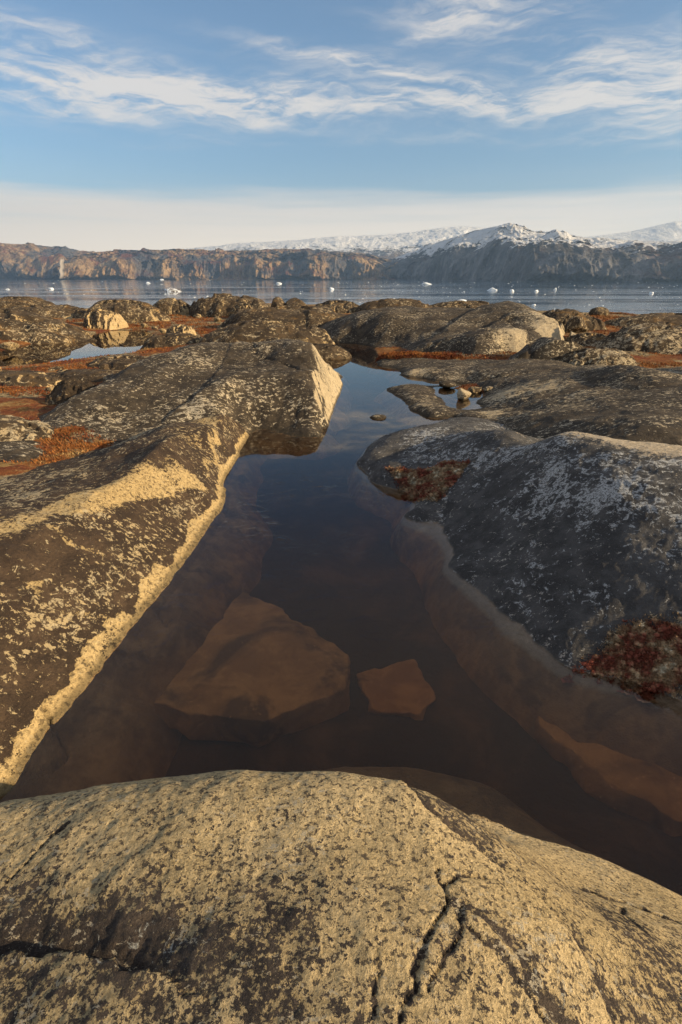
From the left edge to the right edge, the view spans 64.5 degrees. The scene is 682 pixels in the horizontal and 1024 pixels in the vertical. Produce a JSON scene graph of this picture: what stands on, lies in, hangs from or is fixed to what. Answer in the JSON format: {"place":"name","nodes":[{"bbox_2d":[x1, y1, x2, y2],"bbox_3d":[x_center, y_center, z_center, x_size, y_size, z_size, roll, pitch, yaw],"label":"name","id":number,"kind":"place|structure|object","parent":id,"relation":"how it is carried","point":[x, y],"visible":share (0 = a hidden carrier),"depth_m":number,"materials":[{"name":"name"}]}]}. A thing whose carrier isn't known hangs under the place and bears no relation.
{"place":"outdoors","nodes":[
{"label":"outdoors","id":0,"kind":"place"},
{"bbox_2d":[0,242,94,278],"bbox_3d":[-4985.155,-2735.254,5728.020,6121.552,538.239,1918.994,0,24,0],"label":"hills","id":1,"kind":"structure","parent":0,"point":[28,260],"depth_m":5103.54,"materials":[{"name":"brown stone"}]},
{"bbox_2d":[0,330,368,357],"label":"pool water","id":2,"kind":"structure","parent":0,"point":[120,340],"depth_m":18.91,"materials":[{"name":"blue liquid"}]},
{"bbox_2d":[369,414,385,422],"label":"stone","id":3,"kind":"object","parent":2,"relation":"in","point":[379,418],"visible":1,"depth_m":9.14,"materials":[{"name":"stone"}]},
{"bbox_2d":[439,381,455,387],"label":"stone","id":4,"kind":"object","parent":2,"relation":"on","point":[446,384],"visible":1,"depth_m":11.56,"materials":[{"name":"stone"}]},
{"bbox_2d":[457,388,471,401],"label":"stone","id":5,"kind":"object","parent":2,"relation":"on","point":[463,395],"visible":1,"depth_m":10.49,"materials":[{"name":"stone"}]},
{"bbox_2d":[467,386,481,394],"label":"stone","id":6,"kind":"object","parent":2,"relation":"on","point":[474,390],"visible":0.9,"depth_m":11.12,"materials":[{"name":"beige stone"}]},
{"bbox_2d":[41,248,397,279],"bbox_3d":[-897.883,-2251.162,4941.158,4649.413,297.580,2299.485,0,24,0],"label":"hills","id":7,"kind":"structure","parent":0,"point":[222,264],"depth_m":4566.52,"materials":[{"name":"stone"}]},
{"bbox_2d":[58,259,64,278],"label":"waterfall","id":8,"kind":"structure","parent":7,"relation":"on","point":[61,268],"depth_m":4330.35,"materials":[{"name":"white liquid"}]},
{"bbox_2d":[188,226,484,258],"bbox_3d":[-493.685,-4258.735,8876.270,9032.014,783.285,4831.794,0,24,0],"label":"mountains","id":9,"kind":"structure","parent":0,"point":[388,246],"depth_m":8277.76,"materials":[{"name":"white snow"}]},
{"bbox_2d":[0,303,681,894],"bbox_3d":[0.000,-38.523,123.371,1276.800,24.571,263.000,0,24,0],"label":"ground","id":10,"kind":"structure","parent":0,"point":[338,573],"depth_m":4.18,"materials":[{"name":"brown liquid"}]},
{"bbox_2d":[0,341,19,350],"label":"stone","id":11,"kind":"object","parent":10,"relation":"on","point":[11,346],"visible":1,"depth_m":16.59,"materials":[{"name":"beige stone"}]},
{"bbox_2d":[0,296,53,307],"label":"rock outcrop","id":12,"kind":"object","parent":10,"relation":"on","point":[9,301],"visible":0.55,"depth_m":32.52,"materials":[{"name":"stone"}]},
{"bbox_2d":[0,415,54,441],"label":"rock outcrop","id":13,"kind":"object","parent":10,"relation":"on","point":[13,428],"visible":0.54,"depth_m":7.17,"materials":[{"name":"beige stone"}]},
{"bbox_2d":[0,370,63,386],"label":"rock outcrop","id":14,"kind":"object","parent":10,"relation":"on","point":[25,378],"visible":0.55,"depth_m":10.73,"materials":[{"name":"stone"}]},
{"bbox_2d":[0,308,96,343],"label":"rock outcrop","id":15,"kind":"object","parent":10,"relation":"on","point":[29,327],"visible":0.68,"depth_m":19.82,"materials":[{"name":"stone"}]},
{"bbox_2d":[10,304,87,318],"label":"rock outcrop","id":16,"kind":"object","parent":10,"relation":"on","point":[67,311],"visible":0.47,"depth_m":28.08,"materials":[{"name":"grey stone"}]},
{"bbox_2d":[45,378,95,404],"bbox_3d":[-4.544,-1.782,9.401,1.314,1.070,0.920,0,24,0],"label":"rock outcrop","id":17,"kind":"object","parent":10,"relation":"on","point":[62,391],"visible":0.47,"depth_m":9.07,"materials":[{"name":"stone"}]},
{"bbox_2d":[45,368,121,381],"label":"rock outcrop","id":18,"kind":"object","parent":10,"relation":"on","point":[95,375],"visible":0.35,"depth_m":11.31,"materials":[{"name":"stone"}]},
{"bbox_2d":[98,363,108,369],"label":"stone","id":19,"kind":"object","parent":10,"relation":"on","point":[103,366],"visible":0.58,"depth_m":12.28,"materials":[{"name":"beige stone"}]},
{"bbox_2d":[83,309,128,329],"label":"rock outcrop","id":20,"kind":"object","parent":10,"relation":"on","point":[103,319],"visible":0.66,"depth_m":24.22,"materials":[{"name":"beige stone"}]},
{"bbox_2d":[87,355,147,369],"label":"rock outcrop","id":21,"kind":"object","parent":10,"relation":"on","point":[118,362],"visible":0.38,"depth_m":12.89,"materials":[{"name":"stone"}]},
{"bbox_2d":[82,299,170,322],"bbox_3d":[-10.801,-9.938,27.610,5.361,1.729,3.248,0,24,0],"label":"rock outcrop","id":22,"kind":"object","parent":10,"relation":"on","point":[130,311],"visible":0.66,"depth_m":26.83,"materials":[{"name":"grey stone"}]},
{"bbox_2d":[0,414,272,802],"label":"rock outcrop","id":23,"kind":"object","parent":10,"relation":"on","point":[130,569],"visible":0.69,"depth_m":3.81,"materials":[{"name":"stone"}]},
{"bbox_2d":[159,328,165,333],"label":"stone","id":24,"kind":"object","parent":10,"relation":"on","point":[162,330],"visible":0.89,"depth_m":21.91,"materials":[{"name":"beige stone"}]},
{"bbox_2d":[140,333,201,348],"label":"rock outcrop","id":25,"kind":"object","parent":10,"relation":"on","point":[167,340],"visible":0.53,"depth_m":17.65,"materials":[{"name":"stone"}]},
{"bbox_2d":[153,298,190,314],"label":"rock outcrop","id":26,"kind":"object","parent":10,"relation":"on","point":[170,306],"visible":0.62,"depth_m":31.22,"materials":[{"name":"grey stone"}]},
{"bbox_2d":[0,338,352,462],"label":"rock outcrop","id":27,"kind":"object","parent":10,"relation":"on","point":[287,398],"visible":0.66,"depth_m":8.59,"materials":[{"name":"stone"}]},
{"bbox_2d":[166,324,195,334],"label":"rock outcrop","id":28,"kind":"object","parent":10,"relation":"on","point":[179,328],"visible":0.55,"depth_m":20.88,"materials":[{"name":"beige stone"}]},
{"bbox_2d":[214,316,221,321],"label":"stone","id":29,"kind":"object","parent":10,"relation":"on","point":[217,319],"visible":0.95,"depth_m":26.94,"materials":[{"name":"grey stone"}]},
{"bbox_2d":[189,293,269,317],"bbox_3d":[-6.104,-11.800,31.826,6.037,2.027,4.105,0,24,0],"label":"rock outcrop","id":30,"kind":"object","parent":10,"relation":"on","point":[218,305],"visible":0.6,"depth_m":30.54,"materials":[{"name":"grey stone"}]},
{"bbox_2d":[229,303,252,315],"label":"rock outcrop","id":31,"kind":"object","parent":10,"relation":"on","point":[236,308],"visible":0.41,"depth_m":29.05,"materials":[{"name":"grey stone"}]},
{"bbox_2d":[154,592,350,747],"bbox_3d":[-0.454,1.081,3.771,1.138,0.320,1.336,5,24,12],"label":"submerged slab","id":32,"kind":"object","parent":10,"relation":"on","point":[256,672],"depth_m":3.51,"materials":[{"name":"stone"}]},
{"bbox_2d":[250,299,267,308],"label":"boulder","id":33,"kind":"object","parent":10,"relation":"on","point":[257,303],"visible":0.56,"depth_m":29.84,"materials":[{"name":"brown stone"}]},
{"bbox_2d":[198,320,334,344],"bbox_3d":[-2.389,-5.513,17.697,5.357,1.455,2.456,0,24,0],"label":"rock outcrop","id":34,"kind":"object","parent":10,"relation":"on","point":[250,331],"visible":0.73,"depth_m":17.01,"materials":[{"name":"stone"}]},
{"bbox_2d":[258,337,284,341],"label":"rock outcrop","id":35,"kind":"object","parent":10,"relation":"on","point":[272,338],"visible":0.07,"depth_m":15.45,"materials":[{"name":"brown stone"}]},
{"bbox_2d":[271,297,284,306],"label":"boulder","id":36,"kind":"object","parent":10,"relation":"on","point":[277,301],"visible":0.56,"depth_m":32.24,"materials":[{"name":"brown stone"}]},
{"bbox_2d":[219,305,346,327],"bbox_3d":[-1.727,-7.881,22.938,8.318,1.617,4.121,0,24,0],"label":"rock outcrop","id":37,"kind":"object","parent":10,"relation":"on","point":[307,316],"visible":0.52,"depth_m":21.85,"materials":[{"name":"grey stone"}]},
{"bbox_2d":[284,298,305,305],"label":"boulder","id":38,"kind":"object","parent":10,"relation":"on","point":[294,302],"visible":0.48,"depth_m":32.28,"materials":[{"name":"brown stone"}]},
{"bbox_2d":[313,343,355,365],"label":"rock outcrop","id":39,"kind":"object","parent":10,"relation":"on","point":[332,354],"visible":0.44,"depth_m":15.79,"materials":[{"name":"stone"}]},
{"bbox_2d":[315,300,358,312],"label":"rock outcrop","id":40,"kind":"object","parent":10,"relation":"on","point":[340,306],"visible":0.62,"depth_m":32.90,"materials":[{"name":"grey stone"}]},
{"bbox_2d":[0,767,681,1023],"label":"rock outcrop","id":41,"kind":"object","parent":10,"relation":"on","point":[373,895],"visible":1,"depth_m":1.26,"materials":[{"name":"stone"}]},
{"bbox_2d":[0,311,681,465],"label":"heath","id":42,"kind":"object","parent":10,"relation":"on","point":[87,443],"visible":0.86,"depth_m":12.84,"materials":[{"name":"brown plant"}]},
{"bbox_2d":[356,659,435,720],"bbox_3d":[0.371,1.227,3.741,0.525,0.090,0.563,0,24,0],"label":"submerged slab","id":43,"kind":"object","parent":10,"relation":"on","point":[404,688],"depth_m":3.69,"materials":[{"name":"stone"}]},
{"bbox_2d":[355,298,437,312],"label":"rock outcrop","id":44,"kind":"object","parent":10,"relation":"on","point":[383,303],"visible":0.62,"depth_m":32.04,"materials":[{"name":"grey stone"}]},
{"bbox_2d":[319,301,584,359],"bbox_3d":[4.136,-6.439,20.100,14.101,2.579,14.000,0,24,0],"label":"rock outcrop","id":45,"kind":"object","parent":10,"relation":"on","point":[523,331],"visible":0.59,"depth_m":18.20,"materials":[{"name":"stone"}]},
{"bbox_2d":[433,300,492,307],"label":"rock outcrop","id":46,"kind":"object","parent":10,"relation":"on","point":[464,304],"visible":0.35,"depth_m":32.98,"materials":[{"name":"grey stone"}]},
{"bbox_2d":[483,386,492,391],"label":"stone","id":47,"kind":"object","parent":10,"relation":"on","point":[487,388],"visible":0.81,"depth_m":11.14,"materials":[{"name":"stone"}]},
{"bbox_2d":[347,417,681,776],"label":"rock outcrop","id":48,"kind":"object","parent":10,"relation":"on","point":[539,568],"visible":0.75,"depth_m":4.00,"materials":[{"name":"grey stone"}]},
{"bbox_2d":[384,459,470,504],"bbox_3d":[0.958,-0.337,5.881,0.952,0.470,1.027,0,24,0],"label":"moss patch","id":49,"kind":"object","parent":48,"relation":"on","point":[436,481],"visible":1,"depth_m":5.91,"materials":[{"name":"red plant"}]},
{"bbox_2d":[561,612,681,702],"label":"moss patch","id":50,"kind":"object","parent":48,"relation":"on","point":[651,666],"visible":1,"depth_m":3.23,"materials":[{"name":"red plant"}]},
{"bbox_2d":[366,357,681,389],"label":"rock outcrop","id":51,"kind":"object","parent":10,"relation":"on","point":[423,371],"visible":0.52,"depth_m":12.31,"materials":[{"name":"stone"}]},
{"bbox_2d":[373,350,464,362],"bbox_3d":[2.135,-4.417,15.144,2.498,0.524,1.388,0,24,0],"label":"moss patch","id":52,"kind":"object","parent":51,"relation":"on","point":[414,354],"visible":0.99,"depth_m":14.91,"materials":[{"name":"brown plant"}]},
{"bbox_2d":[374,365,681,445],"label":"rock outcrop","id":53,"kind":"object","parent":10,"relation":"on","point":[544,405],"visible":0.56,"depth_m":8.73,"materials":[{"name":"stone"}]},
{"bbox_2d":[542,309,606,330],"bbox_3d":[9.581,-7.533,22.293,3.813,1.591,2.375,0,24,0],"label":"rock outcrop","id":54,"kind":"object","parent":10,"relation":"on","point":[563,316],"visible":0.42,"depth_m":21.65,"materials":[{"name":"stone"}]},
{"bbox_2d":[564,316,587,332],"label":"boulder","id":55,"kind":"object","parent":10,"relation":"on","point":[576,324],"visible":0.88,"depth_m":20.33,"materials":[{"name":"stone"}]},
{"bbox_2d":[564,332,605,346],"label":"rock outcrop","id":56,"kind":"object","parent":10,"relation":"on","point":[586,339],"visible":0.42,"depth_m":16.39,"materials":[{"name":"stone"}]},
{"bbox_2d":[554,348,636,365],"bbox_3d":[6.356,-3.539,13.439,2.586,1.044,1.552,0,24,0],"label":"rock outcrop","id":57,"kind":"object","parent":10,"relation":"on","point":[599,356],"visible":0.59,"depth_m":12.97,"materials":[{"name":"grey stone"}]},
{"bbox_2d":[589,307,609,315],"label":"boulder","id":58,"kind":"object","parent":10,"relation":"on","point":[601,311],"visible":0.76,"depth_m":27.78,"materials":[{"name":"grey stone"}]},
{"bbox_2d":[534,716,681,836],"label":"submerged slab","id":59,"kind":"object","parent":10,"relation":"on","point":[650,793],"depth_m":2.97,"materials":[{"name":"stone"}]},
{"bbox_2d":[591,322,681,354],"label":"rock outcrop","id":60,"kind":"object","parent":10,"relation":"on","point":[660,337],"visible":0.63,"depth_m":15.19,"materials":[{"name":"grey stone"}]},
{"bbox_2d":[604,312,681,326],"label":"rock outcrop","id":61,"kind":"object","parent":10,"relation":"on","point":[672,318],"visible":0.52,"depth_m":23.43,"materials":[{"name":"stone"}]},
{"bbox_2d":[0,279,681,313],"bbox_3d":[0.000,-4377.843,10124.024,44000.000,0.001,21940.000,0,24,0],"label":"water","id":62,"kind":"structure","parent":0,"point":[628,297],"depth_m":895.71,"materials":[{"name":"blue liquid"}]},
{"bbox_2d":[164,288,181,291],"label":"iceberg","id":63,"kind":"object","parent":62,"relation":"on","point":[170,290],"visible":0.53,"depth_m":879.19,"materials":[{"name":"white ice"}]},
{"bbox_2d":[0,0,681,251],"label":"sky","id":64,"kind":"structure","parent":0,"point":[125,124],"materials":[{"name":"blue"}]},
{"bbox_2d":[383,223,681,281],"bbox_3d":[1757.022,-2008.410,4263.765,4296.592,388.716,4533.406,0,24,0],"label":"hills","id":65,"kind":"structure","parent":0,"point":[510,252],"depth_m":2984.38,"materials":[{"name":"grey stone"}]},
{"bbox_2d":[584,221,681,241],"bbox_3d":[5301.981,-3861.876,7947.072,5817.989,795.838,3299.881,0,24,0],"label":"mountains","id":66,"kind":"structure","parent":0,"point":[670,231],"depth_m":7724.43,"materials":[{"name":"white snow"}]}
]}

